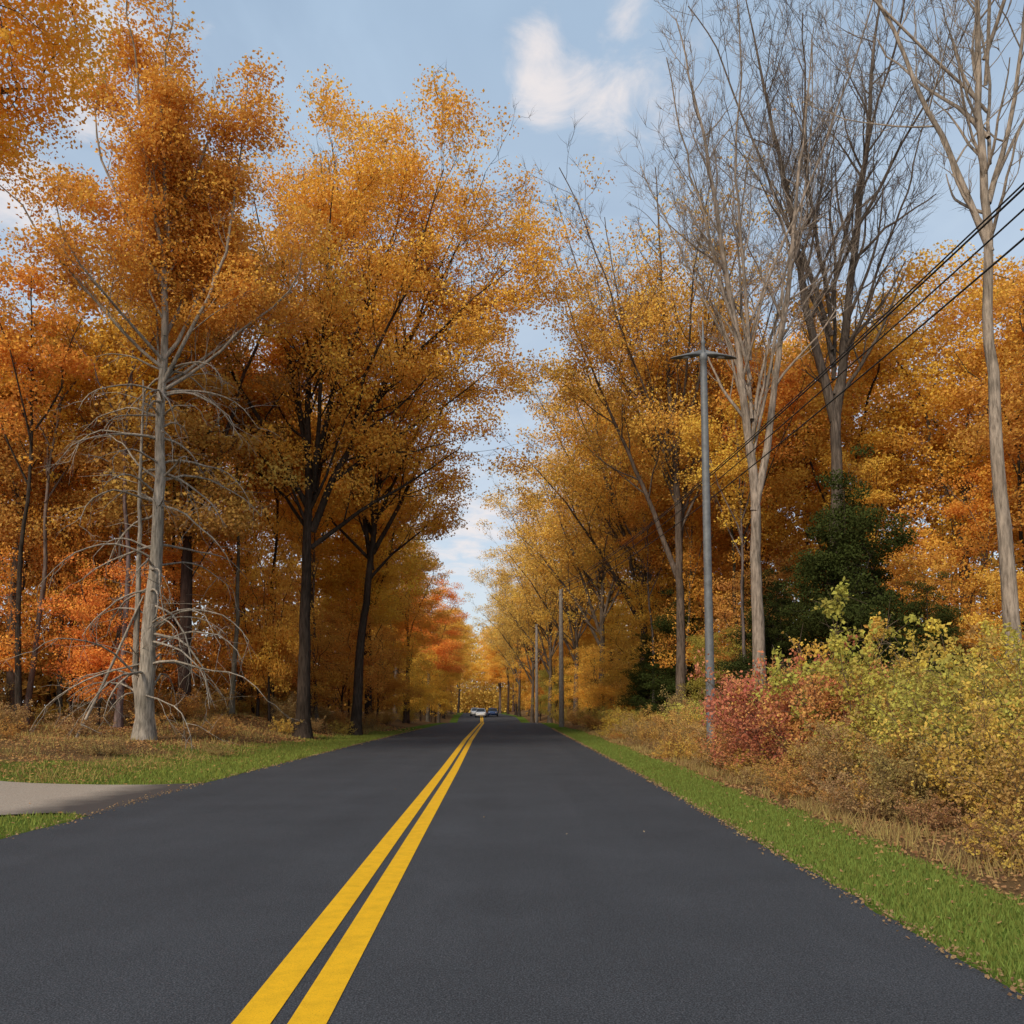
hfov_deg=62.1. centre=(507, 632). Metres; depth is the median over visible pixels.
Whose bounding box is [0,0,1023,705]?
sky
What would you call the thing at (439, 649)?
maple tree
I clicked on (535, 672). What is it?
utility pole
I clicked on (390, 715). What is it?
orange shrub
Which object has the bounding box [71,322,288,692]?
maple tree
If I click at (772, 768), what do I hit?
orange shrub
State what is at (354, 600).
maple sapling
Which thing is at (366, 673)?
maple sapling
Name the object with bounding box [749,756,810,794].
orange shrub
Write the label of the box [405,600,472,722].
maple tree
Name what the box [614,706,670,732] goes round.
orange shrub
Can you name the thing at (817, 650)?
yellow shrub
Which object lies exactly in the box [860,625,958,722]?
green shrub
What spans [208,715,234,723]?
orange shrub
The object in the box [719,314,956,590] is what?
maple tree
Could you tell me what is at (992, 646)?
yellow shrub
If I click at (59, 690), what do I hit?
slim tree
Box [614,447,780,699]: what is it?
maple tree
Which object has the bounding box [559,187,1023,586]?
power line
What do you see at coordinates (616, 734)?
orange shrub
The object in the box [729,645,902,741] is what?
red shrub
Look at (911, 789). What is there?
orange shrub
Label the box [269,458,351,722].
slim tree
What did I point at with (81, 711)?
orange shrub
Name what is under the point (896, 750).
orange shrub
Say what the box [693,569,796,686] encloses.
oak sapling
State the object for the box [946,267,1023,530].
maple tree
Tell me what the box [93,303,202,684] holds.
slim tree
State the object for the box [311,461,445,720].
maple tree
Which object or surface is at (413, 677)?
maple sapling
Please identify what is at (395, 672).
maple tree
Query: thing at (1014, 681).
yellow shrub
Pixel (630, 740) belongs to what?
brown shrub
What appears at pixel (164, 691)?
orange shrub
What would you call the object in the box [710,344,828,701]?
slim tree
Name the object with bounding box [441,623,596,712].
distant wood
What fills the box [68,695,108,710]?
brown shrub
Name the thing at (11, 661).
red maple sapling
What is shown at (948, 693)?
green shrub
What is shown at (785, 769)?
orange shrub
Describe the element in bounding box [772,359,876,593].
slim tree
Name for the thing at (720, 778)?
fallen leaves
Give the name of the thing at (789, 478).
maple tree
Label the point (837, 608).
green shrub
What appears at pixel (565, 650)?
maple tree
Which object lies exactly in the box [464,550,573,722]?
sparse tree
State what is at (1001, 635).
green shrub
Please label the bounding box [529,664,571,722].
green sapling
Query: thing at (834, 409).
bare tree
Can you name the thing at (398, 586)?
maple tree
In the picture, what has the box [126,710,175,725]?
orange shrub
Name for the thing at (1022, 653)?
green shrub
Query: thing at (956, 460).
maple tree
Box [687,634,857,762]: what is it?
red shrub
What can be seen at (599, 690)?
yellow sapling
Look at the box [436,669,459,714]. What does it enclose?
maple sapling
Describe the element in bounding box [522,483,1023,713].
distant wood
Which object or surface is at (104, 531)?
maple tree
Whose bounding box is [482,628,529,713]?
maple tree
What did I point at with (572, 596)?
sparse tree
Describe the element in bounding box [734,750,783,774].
orange shrub
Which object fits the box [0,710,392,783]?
dry grass
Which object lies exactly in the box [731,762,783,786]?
brown shrub
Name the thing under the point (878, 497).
slim tree
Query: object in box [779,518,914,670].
evergreen tree
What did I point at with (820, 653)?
yellow shrub
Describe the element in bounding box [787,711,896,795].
brown shrub
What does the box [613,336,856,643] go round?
maple tree
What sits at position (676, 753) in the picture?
yellow shrub
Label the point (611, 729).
brown shrub
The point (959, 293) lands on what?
power line
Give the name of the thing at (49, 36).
yellow maple tree
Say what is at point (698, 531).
slim tree
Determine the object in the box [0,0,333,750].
dead limbed tree
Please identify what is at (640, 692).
evergreen tree
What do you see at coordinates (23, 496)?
maple tree
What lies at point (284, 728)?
yellow shrub
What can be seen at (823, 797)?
orange shrub
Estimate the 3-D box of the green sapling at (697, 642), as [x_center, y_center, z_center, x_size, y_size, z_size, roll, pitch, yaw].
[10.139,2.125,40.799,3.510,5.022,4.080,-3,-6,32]
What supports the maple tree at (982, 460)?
on the ground at (524, 717)
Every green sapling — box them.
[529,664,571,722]
[675,624,750,716]
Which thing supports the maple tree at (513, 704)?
on the ground at (524, 717)
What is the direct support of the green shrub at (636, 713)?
on the ground at (524, 717)
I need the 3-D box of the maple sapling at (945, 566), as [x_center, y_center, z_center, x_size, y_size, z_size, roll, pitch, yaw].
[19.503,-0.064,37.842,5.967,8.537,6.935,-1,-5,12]
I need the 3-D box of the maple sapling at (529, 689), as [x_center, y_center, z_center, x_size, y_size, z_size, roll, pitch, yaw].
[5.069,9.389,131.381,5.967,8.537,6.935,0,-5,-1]
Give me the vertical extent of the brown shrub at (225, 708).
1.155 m
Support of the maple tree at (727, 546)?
on the ground at (524, 717)
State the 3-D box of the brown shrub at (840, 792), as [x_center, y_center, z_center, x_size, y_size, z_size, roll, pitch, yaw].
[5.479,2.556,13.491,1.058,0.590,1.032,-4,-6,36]
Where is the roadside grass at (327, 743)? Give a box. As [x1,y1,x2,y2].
[0,724,405,838]
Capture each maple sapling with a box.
[0,427,143,716]
[0,530,168,706]
[0,542,43,692]
[23,552,172,725]
[46,533,223,709]
[192,556,317,718]
[192,557,323,713]
[219,515,318,721]
[260,606,363,716]
[295,599,394,713]
[318,556,389,721]
[335,624,423,722]
[375,637,439,722]
[400,647,444,721]
[410,665,459,721]
[414,670,456,722]
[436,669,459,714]
[513,671,542,715]
[522,667,556,720]
[543,656,591,713]
[566,648,613,710]
[592,605,673,719]
[617,573,714,697]
[648,551,764,702]
[866,499,1023,688]
[880,534,1000,661]
[956,566,1023,673]
[960,540,1023,667]
[972,491,1023,650]
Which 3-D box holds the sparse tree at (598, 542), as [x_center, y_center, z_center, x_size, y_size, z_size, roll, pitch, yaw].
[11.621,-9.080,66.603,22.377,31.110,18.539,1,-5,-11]
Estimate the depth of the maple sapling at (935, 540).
40.38 m
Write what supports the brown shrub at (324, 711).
on the ground at (524, 717)
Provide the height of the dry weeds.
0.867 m
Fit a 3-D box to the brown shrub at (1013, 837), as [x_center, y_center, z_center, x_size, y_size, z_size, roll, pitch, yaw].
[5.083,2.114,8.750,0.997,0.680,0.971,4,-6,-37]
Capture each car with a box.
[470,708,477,715]
[475,708,486,716]
[487,708,497,716]
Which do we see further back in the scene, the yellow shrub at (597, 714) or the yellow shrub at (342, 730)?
the yellow shrub at (597, 714)
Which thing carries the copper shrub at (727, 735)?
on the ground at (524, 717)
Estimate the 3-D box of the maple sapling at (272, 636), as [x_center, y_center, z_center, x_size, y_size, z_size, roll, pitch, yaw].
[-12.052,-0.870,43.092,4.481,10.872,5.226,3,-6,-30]
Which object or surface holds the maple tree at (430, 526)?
on the ground at (524, 717)
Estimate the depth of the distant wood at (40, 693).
82.50 m
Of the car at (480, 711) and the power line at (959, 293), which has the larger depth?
the car at (480, 711)
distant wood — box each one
[0,502,454,714]
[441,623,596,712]
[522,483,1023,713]
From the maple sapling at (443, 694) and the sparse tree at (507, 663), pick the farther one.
the sparse tree at (507, 663)
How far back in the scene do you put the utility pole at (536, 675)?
83.90 m
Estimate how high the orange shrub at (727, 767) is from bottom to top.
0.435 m
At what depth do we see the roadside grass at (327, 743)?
21.60 m
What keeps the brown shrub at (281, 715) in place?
on the ground at (524, 717)
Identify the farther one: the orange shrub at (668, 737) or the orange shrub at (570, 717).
the orange shrub at (570, 717)
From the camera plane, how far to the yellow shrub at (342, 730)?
46.05 m
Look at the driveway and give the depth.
15.07 m
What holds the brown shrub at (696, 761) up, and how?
on the ground at (524, 717)
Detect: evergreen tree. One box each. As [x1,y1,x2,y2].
[615,630,674,719]
[628,588,719,720]
[714,568,811,710]
[721,566,820,688]
[728,600,820,717]
[777,443,943,701]
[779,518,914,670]
[884,571,993,674]
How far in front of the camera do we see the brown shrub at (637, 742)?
33.53 m
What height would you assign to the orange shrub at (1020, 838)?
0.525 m
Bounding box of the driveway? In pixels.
[0,781,202,814]
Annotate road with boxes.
[0,712,1023,1023]
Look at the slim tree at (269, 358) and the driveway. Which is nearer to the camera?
the driveway
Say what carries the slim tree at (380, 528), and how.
on the ground at (524, 717)
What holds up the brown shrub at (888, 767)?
on the ground at (524, 717)
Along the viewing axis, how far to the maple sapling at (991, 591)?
32.40 m
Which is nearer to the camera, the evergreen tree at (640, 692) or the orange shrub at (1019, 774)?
the orange shrub at (1019, 774)
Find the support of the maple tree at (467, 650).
on the ground at (524, 717)
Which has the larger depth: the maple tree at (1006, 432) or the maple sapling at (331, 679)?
the maple sapling at (331, 679)
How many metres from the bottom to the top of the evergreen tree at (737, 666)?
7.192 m
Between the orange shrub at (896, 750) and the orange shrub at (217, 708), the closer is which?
the orange shrub at (896, 750)
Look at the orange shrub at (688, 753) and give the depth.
24.24 m
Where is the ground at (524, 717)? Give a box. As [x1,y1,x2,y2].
[0,709,1023,994]
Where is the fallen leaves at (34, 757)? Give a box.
[0,712,413,822]
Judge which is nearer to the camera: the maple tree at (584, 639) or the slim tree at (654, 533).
the slim tree at (654, 533)
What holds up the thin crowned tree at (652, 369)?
on the ground at (524, 717)
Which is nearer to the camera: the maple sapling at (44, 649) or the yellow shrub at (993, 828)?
the yellow shrub at (993, 828)
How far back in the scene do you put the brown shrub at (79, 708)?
43.00 m
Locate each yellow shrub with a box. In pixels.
[31,703,66,719]
[223,694,255,712]
[268,716,302,733]
[326,717,357,734]
[392,706,420,722]
[545,704,567,723]
[574,702,608,727]
[591,705,636,734]
[646,742,672,757]
[659,734,704,760]
[687,707,737,742]
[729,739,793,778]
[748,647,901,700]
[781,611,913,763]
[824,683,924,773]
[865,654,1023,823]
[908,617,1023,765]
[955,796,1023,871]
[956,650,1023,744]
[960,622,1023,695]
[1000,662,1023,701]
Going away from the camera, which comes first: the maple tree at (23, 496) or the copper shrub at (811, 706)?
the copper shrub at (811, 706)
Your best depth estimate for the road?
6.70 m
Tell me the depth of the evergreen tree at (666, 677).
49.39 m
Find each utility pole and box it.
[535,624,537,722]
[536,627,537,723]
[559,588,563,726]
[670,321,736,742]
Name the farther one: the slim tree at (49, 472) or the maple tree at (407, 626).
the maple tree at (407, 626)
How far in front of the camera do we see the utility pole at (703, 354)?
24.51 m
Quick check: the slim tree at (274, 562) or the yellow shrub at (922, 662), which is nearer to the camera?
the yellow shrub at (922, 662)
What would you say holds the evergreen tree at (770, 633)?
on the ground at (524, 717)
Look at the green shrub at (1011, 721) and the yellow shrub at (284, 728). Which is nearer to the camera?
the green shrub at (1011, 721)
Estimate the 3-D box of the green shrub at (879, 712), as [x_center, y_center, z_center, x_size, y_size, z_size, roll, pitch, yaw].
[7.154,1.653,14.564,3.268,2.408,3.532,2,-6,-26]
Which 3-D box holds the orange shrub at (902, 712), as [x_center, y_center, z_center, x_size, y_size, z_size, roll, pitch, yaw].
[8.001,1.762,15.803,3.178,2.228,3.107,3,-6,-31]
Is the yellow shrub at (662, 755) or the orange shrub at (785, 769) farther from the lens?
the yellow shrub at (662, 755)
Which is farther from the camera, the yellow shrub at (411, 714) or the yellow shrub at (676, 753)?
the yellow shrub at (411, 714)
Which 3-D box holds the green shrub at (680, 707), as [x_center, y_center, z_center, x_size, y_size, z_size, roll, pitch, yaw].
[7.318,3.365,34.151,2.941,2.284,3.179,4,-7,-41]
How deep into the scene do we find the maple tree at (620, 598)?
77.75 m
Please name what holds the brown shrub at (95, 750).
on the ground at (524, 717)
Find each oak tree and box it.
[0,256,164,721]
[21,216,326,720]
[94,62,598,738]
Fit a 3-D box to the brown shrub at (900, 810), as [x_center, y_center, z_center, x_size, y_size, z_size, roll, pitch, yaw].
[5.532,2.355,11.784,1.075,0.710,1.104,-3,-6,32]
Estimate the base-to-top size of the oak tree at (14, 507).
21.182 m
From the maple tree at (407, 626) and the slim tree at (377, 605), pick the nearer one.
the slim tree at (377, 605)
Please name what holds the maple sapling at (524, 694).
on the ground at (524, 717)
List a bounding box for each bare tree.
[613,0,888,689]
[654,0,986,630]
[799,0,1023,673]
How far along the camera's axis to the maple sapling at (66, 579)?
38.51 m
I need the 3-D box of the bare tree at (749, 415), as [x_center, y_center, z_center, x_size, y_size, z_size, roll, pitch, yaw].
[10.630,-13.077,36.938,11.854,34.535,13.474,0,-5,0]
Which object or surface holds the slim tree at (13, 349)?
on the ground at (524, 717)
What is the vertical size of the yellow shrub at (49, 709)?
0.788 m
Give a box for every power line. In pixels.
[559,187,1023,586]
[562,237,1023,592]
[563,182,1023,582]
[563,208,1023,587]
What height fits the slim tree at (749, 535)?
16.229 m
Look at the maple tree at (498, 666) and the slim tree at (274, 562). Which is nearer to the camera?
the slim tree at (274, 562)
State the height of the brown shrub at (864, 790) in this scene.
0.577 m
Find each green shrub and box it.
[600,704,645,726]
[658,691,705,733]
[749,576,923,763]
[793,662,1022,777]
[818,635,924,774]
[839,645,1012,711]
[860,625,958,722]
[867,636,1022,754]
[873,621,1023,801]
[953,657,1021,701]
[959,608,1023,707]
[986,683,1023,759]
[1017,641,1023,658]
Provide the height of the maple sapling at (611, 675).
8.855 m
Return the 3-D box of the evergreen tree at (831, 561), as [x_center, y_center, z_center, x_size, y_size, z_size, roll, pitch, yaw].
[14.080,-1.747,34.180,7.504,11.815,7.416,1,-5,-11]
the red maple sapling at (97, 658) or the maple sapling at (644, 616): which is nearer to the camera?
the red maple sapling at (97, 658)
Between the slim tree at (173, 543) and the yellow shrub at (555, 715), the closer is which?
the slim tree at (173, 543)
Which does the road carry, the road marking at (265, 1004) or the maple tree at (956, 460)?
the road marking at (265, 1004)
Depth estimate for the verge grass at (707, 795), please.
8.39 m
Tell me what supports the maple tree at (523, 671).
on the ground at (524, 717)
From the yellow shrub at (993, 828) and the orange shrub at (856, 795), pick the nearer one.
the yellow shrub at (993, 828)
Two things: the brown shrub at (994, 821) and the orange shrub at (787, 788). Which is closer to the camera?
the brown shrub at (994, 821)
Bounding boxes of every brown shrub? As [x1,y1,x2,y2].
[0,657,27,711]
[0,699,34,730]
[0,703,39,731]
[44,707,116,736]
[66,706,93,715]
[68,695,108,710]
[72,729,130,755]
[100,695,161,725]
[195,693,237,710]
[204,741,236,756]
[261,692,312,724]
[311,704,335,722]
[311,715,327,730]
[605,725,622,734]
[610,713,663,740]
[620,735,639,745]
[629,738,644,745]
[641,738,661,750]
[642,714,704,753]
[657,680,721,720]
[685,723,730,769]
[687,756,705,767]
[700,742,746,771]
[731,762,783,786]
[744,751,771,776]
[752,772,785,787]
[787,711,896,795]
[792,760,874,800]
[808,765,913,819]
[820,781,870,804]
[834,719,985,819]
[844,775,881,798]
[864,779,951,824]
[882,790,975,829]
[948,812,1023,869]
[978,802,1023,845]
[988,815,1023,845]
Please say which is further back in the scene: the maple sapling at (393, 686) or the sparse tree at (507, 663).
the sparse tree at (507, 663)
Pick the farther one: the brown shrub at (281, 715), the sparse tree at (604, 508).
the sparse tree at (604, 508)
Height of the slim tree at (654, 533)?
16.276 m
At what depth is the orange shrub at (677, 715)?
29.53 m
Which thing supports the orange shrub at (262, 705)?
on the ground at (524, 717)
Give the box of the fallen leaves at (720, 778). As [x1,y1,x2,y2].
[575,732,1023,943]
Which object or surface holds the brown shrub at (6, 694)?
on the ground at (524, 717)
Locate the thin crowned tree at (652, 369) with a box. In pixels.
[518,97,835,714]
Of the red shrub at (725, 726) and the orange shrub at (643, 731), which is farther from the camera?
the orange shrub at (643, 731)
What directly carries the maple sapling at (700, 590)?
on the ground at (524, 717)
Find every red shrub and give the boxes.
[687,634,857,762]
[704,703,778,750]
[708,695,863,771]
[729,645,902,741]
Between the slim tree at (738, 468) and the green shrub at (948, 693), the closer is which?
the green shrub at (948, 693)
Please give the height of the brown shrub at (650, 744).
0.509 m
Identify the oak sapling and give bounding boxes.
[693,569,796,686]
[726,538,826,646]
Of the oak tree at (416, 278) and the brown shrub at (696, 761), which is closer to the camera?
the brown shrub at (696, 761)
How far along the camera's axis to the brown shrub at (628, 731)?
36.86 m
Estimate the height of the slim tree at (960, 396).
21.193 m
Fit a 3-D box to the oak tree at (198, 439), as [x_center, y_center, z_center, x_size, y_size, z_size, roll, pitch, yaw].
[-15.060,-7.940,39.874,13.531,24.146,13.670,-3,-6,31]
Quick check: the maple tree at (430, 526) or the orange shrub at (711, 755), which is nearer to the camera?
the orange shrub at (711, 755)
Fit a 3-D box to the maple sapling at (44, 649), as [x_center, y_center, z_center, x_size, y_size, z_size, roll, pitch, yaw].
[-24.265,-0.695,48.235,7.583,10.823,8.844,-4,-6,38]
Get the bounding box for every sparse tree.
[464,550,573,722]
[468,519,592,722]
[470,584,546,716]
[473,470,627,716]
[478,325,778,720]
[480,415,673,718]
[511,363,750,647]
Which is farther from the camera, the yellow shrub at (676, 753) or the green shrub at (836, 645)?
the yellow shrub at (676, 753)
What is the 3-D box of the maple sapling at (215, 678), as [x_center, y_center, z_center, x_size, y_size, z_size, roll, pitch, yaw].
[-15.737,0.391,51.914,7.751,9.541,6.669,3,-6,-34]
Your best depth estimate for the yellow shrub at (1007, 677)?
12.74 m
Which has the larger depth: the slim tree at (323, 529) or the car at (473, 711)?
the car at (473, 711)
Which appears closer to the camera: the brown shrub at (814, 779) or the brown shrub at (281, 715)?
the brown shrub at (814, 779)
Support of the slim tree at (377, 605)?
on the ground at (524, 717)
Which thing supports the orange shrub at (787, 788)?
on the ground at (524, 717)
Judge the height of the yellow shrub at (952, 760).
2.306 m
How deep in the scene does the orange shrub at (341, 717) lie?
50.38 m
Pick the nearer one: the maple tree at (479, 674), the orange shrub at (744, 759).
the orange shrub at (744, 759)
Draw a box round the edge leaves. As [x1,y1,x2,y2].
[1,728,1023,999]
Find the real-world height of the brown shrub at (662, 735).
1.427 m
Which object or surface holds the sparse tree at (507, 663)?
on the ground at (524, 717)
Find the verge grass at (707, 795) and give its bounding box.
[555,728,1023,990]
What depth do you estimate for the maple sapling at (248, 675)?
44.35 m
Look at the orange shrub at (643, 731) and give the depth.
32.25 m
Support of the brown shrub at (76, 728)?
on the ground at (524, 717)
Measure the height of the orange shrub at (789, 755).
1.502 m
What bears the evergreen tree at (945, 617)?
on the ground at (524, 717)
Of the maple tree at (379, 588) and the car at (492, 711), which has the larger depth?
the car at (492, 711)
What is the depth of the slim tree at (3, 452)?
37.12 m
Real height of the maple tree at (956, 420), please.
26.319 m
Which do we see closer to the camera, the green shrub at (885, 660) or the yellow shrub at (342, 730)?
the green shrub at (885, 660)
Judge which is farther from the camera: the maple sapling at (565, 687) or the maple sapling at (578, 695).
the maple sapling at (565, 687)
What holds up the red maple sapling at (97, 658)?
on the ground at (524, 717)
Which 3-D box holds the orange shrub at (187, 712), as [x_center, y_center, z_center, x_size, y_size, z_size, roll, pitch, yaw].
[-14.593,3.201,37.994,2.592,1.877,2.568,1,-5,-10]
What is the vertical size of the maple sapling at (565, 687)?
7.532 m
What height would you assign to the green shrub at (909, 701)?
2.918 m
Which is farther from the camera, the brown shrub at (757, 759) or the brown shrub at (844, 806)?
the brown shrub at (757, 759)
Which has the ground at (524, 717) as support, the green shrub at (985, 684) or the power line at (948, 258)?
the green shrub at (985, 684)
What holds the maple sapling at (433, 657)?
on the ground at (524, 717)
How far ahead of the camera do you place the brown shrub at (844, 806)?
12.22 m
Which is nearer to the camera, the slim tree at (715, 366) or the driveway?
the driveway
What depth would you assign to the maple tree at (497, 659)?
171.63 m
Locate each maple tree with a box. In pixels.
[0,0,126,183]
[0,364,76,565]
[0,436,42,584]
[1,371,210,709]
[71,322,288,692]
[159,403,311,708]
[211,368,435,713]
[246,259,529,734]
[300,491,442,643]
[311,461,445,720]
[362,558,441,713]
[372,537,455,723]
[389,576,470,721]
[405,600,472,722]
[419,609,478,718]
[438,611,472,713]
[440,627,478,713]
[453,624,481,712]
[473,615,510,712]
[474,626,510,712]
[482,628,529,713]
[488,625,541,714]
[504,644,514,711]
[510,614,567,716]
[534,604,595,709]
[563,566,655,713]
[587,504,722,647]
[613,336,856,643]
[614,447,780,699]
[649,396,816,660]
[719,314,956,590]
[727,279,975,596]
[822,239,1023,649]
[913,257,1023,567]
[939,347,1021,569]
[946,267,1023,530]
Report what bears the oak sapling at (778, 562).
on the ground at (524, 717)
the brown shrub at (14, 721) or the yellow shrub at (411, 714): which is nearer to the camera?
the brown shrub at (14, 721)
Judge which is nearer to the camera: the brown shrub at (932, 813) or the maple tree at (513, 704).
the brown shrub at (932, 813)
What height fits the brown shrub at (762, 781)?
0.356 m
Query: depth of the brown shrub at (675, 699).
37.72 m
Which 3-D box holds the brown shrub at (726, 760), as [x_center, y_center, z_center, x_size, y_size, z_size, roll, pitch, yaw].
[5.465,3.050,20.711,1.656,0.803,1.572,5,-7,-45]
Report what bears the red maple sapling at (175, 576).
on the ground at (524, 717)
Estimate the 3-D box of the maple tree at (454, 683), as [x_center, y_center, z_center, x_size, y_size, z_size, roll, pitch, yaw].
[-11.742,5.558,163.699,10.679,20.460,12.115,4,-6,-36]
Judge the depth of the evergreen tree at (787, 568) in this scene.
43.28 m
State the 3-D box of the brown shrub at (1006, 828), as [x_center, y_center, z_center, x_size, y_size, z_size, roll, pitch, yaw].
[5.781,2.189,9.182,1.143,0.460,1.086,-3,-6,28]
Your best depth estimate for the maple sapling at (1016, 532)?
43.47 m
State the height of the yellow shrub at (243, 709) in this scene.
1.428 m
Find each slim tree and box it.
[0,251,121,728]
[0,275,148,725]
[0,308,123,715]
[0,360,49,500]
[26,241,237,727]
[42,343,208,724]
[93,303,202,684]
[192,307,323,716]
[203,360,337,720]
[259,468,340,684]
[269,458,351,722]
[337,484,424,672]
[350,535,396,714]
[606,467,687,702]
[656,340,786,656]
[657,454,743,674]
[671,394,770,674]
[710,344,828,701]
[713,452,813,597]
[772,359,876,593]
[810,424,903,610]
[842,408,957,590]
[913,274,1023,630]
[921,436,1023,624]
[1008,228,1023,371]
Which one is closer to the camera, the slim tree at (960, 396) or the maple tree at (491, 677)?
the slim tree at (960, 396)
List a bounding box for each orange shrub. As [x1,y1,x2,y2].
[0,715,27,738]
[74,707,101,716]
[106,666,176,714]
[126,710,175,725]
[154,684,207,721]
[183,713,245,740]
[195,684,236,714]
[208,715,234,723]
[236,670,296,713]
[320,702,363,728]
[376,706,402,723]
[564,704,585,724]
[577,709,609,730]
[607,731,626,739]
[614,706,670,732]
[624,702,688,746]
[648,710,705,760]
[668,699,732,745]
[679,733,725,762]
[693,738,735,770]
[719,761,747,776]
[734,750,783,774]
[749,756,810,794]
[750,716,870,786]
[753,757,800,781]
[760,752,832,799]
[767,758,800,777]
[808,781,860,804]
[823,702,1014,800]
[835,670,1001,758]
[845,766,943,812]
[889,787,969,824]
[926,691,1023,839]
[956,784,1023,838]
[1004,819,1023,848]
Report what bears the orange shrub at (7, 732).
on the ground at (524, 717)
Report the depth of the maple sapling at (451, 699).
121.92 m
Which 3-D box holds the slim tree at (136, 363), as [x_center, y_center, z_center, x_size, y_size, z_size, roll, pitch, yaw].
[-15.505,-6.209,36.456,8.777,20.552,6.224,-2,-5,19]
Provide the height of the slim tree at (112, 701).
17.037 m
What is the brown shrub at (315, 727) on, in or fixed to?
on the ground at (524, 717)
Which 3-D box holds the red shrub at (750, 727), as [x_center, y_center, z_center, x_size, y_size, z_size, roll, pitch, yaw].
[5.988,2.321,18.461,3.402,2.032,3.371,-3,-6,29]
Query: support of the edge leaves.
on the road
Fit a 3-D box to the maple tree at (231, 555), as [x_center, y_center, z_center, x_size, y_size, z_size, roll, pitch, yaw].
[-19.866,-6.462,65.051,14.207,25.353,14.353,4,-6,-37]
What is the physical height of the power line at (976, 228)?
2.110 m
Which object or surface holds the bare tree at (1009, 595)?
on the ground at (524, 717)
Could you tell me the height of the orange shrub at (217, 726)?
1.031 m
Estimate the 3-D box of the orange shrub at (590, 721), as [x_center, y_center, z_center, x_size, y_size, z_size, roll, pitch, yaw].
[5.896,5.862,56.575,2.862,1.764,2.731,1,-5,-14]
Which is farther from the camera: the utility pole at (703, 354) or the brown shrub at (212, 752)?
the brown shrub at (212, 752)
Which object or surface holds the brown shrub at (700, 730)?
on the ground at (524, 717)
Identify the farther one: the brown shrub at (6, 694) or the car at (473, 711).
the car at (473, 711)
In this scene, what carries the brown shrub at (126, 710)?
on the ground at (524, 717)
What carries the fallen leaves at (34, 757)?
on the ground at (524, 717)
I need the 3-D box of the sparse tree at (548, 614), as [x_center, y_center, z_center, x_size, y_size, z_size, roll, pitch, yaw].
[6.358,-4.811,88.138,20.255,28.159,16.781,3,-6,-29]
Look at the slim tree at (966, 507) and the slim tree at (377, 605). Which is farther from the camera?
the slim tree at (377, 605)
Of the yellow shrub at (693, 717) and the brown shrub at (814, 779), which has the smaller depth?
the brown shrub at (814, 779)
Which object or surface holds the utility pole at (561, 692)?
on the ground at (524, 717)
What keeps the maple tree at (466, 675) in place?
on the ground at (524, 717)
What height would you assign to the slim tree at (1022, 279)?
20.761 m
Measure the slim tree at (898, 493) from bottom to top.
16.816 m
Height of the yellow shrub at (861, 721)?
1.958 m
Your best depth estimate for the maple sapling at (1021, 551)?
38.31 m
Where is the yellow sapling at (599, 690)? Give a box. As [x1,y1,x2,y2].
[574,643,627,711]
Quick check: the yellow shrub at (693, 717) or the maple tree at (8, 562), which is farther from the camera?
the maple tree at (8, 562)
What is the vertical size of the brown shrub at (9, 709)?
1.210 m
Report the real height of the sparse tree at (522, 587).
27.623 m
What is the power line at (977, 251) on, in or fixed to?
attached to the utility pole at (561, 692)
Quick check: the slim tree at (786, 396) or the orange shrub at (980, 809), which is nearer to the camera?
the orange shrub at (980, 809)
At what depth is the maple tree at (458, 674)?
138.47 m
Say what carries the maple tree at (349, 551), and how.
on the ground at (524, 717)
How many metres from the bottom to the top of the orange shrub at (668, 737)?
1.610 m
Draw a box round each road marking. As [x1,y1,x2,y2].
[231,716,481,1023]
[287,716,483,1023]
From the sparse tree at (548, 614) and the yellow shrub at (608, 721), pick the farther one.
the sparse tree at (548, 614)
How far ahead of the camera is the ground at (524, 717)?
18.19 m
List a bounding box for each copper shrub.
[695,691,789,773]
[719,637,938,769]
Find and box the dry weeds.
[577,721,1023,880]
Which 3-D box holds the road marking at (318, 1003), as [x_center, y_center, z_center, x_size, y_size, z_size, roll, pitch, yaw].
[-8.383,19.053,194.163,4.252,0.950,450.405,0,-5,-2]

